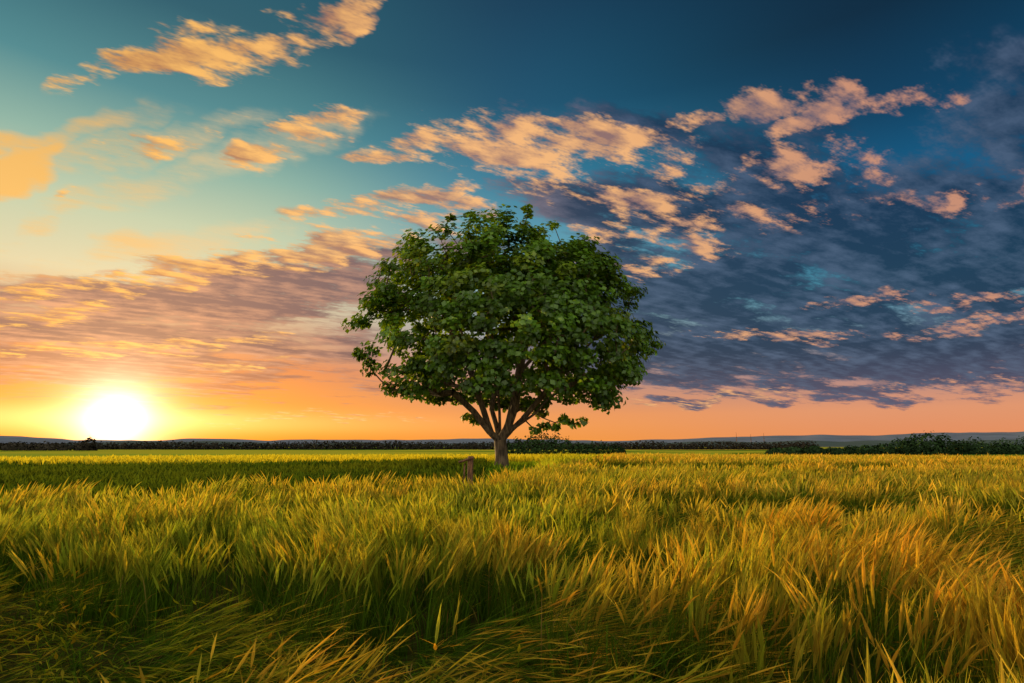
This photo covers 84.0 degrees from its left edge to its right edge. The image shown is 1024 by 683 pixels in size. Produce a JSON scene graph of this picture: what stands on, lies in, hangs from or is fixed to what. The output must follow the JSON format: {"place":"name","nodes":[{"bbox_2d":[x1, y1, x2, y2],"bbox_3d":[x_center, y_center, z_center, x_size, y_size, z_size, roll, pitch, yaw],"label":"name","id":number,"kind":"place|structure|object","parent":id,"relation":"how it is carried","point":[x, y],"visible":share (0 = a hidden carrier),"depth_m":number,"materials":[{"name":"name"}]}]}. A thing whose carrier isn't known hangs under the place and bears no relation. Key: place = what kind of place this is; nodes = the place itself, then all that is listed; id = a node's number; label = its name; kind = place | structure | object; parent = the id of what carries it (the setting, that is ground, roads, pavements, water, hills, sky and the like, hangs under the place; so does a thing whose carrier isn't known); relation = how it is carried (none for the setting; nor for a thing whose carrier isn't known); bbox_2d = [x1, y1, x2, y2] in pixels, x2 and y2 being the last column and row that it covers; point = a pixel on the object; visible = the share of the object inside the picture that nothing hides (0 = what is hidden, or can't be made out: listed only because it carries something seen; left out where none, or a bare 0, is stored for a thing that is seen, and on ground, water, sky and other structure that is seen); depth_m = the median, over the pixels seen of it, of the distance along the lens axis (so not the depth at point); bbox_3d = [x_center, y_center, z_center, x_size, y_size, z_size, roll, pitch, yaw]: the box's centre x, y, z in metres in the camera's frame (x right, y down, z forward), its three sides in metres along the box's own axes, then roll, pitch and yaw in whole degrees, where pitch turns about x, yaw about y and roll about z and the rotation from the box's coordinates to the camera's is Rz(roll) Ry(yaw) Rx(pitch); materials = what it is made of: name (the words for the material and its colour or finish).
{"place":"outdoors","nodes":[
{"label":"outdoors","id":0,"kind":"place"},
{"bbox_2d":[0,447,1023,682],"bbox_3d":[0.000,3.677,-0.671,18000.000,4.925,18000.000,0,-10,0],"label":"ground","id":1,"kind":"structure","parent":0,"point":[118,452],"depth_m":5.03,"materials":[{"name":"green plant"}]},
{"bbox_2d":[0,437,818,450],"bbox_3d":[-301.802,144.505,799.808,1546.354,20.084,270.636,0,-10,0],"label":"distant tree line","id":2,"kind":"object","parent":1,"relation":"on","point":[85,445],"visible":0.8,"depth_m":858.96,"materials":[{"name":"green plant"}]},
{"bbox_2d":[458,456,473,500],"bbox_3d":[-1.143,3.586,14.168,0.387,1.436,0.220,0,-10,0],"label":"wooden post","id":3,"kind":"object","parent":1,"relation":"on","point":[469,459],"visible":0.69,"depth_m":14.19,"materials":[{"name":"brown wood"}]},
{"bbox_2d":[340,204,665,467],"bbox_3d":[-0.044,-0.310,30.495,15.576,14.512,15.666,-4,-11,22],"label":"maple tree","id":4,"kind":"object","parent":1,"relation":"on","point":[563,300],"visible":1,"depth_m":26.23,"materials":[{"name":"green plant"}]},
{"bbox_2d":[507,430,626,456],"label":"distant grove","id":5,"kind":"object","parent":1,"relation":"on","point":[537,449],"visible":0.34,"depth_m":146.28,"materials":[{"name":"green plant"}]},
{"bbox_2d":[765,430,1023,454],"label":"distant woodland","id":6,"kind":"object","parent":1,"relation":"on","point":[908,446],"visible":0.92,"depth_m":387.91,"materials":[{"name":"green plant"}]},
{"bbox_2d":[0,452,1023,524],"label":"green crop field","id":7,"kind":"structure","parent":0,"point":[155,473],"depth_m":25.02,"materials":[{"name":"green plant"}]},
{"bbox_2d":[0,431,1023,444],"bbox_3d":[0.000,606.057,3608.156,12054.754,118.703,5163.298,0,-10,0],"label":"distant hills","id":8,"kind":"structure","parent":0,"point":[965,436],"depth_m":4204.66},
{"bbox_2d":[0,0,1023,440],"label":"sky","id":9,"kind":"structure","parent":0,"point":[817,206],"materials":[{"name":"blue"}]},
{"bbox_2d":[31,440,1023,446],"bbox_3d":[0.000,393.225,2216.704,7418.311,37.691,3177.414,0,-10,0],"label":"distant hills","id":10,"kind":"structure","parent":0,"point":[841,444],"depth_m":2506.10,"materials":[{"name":"green plant"}]}
]}

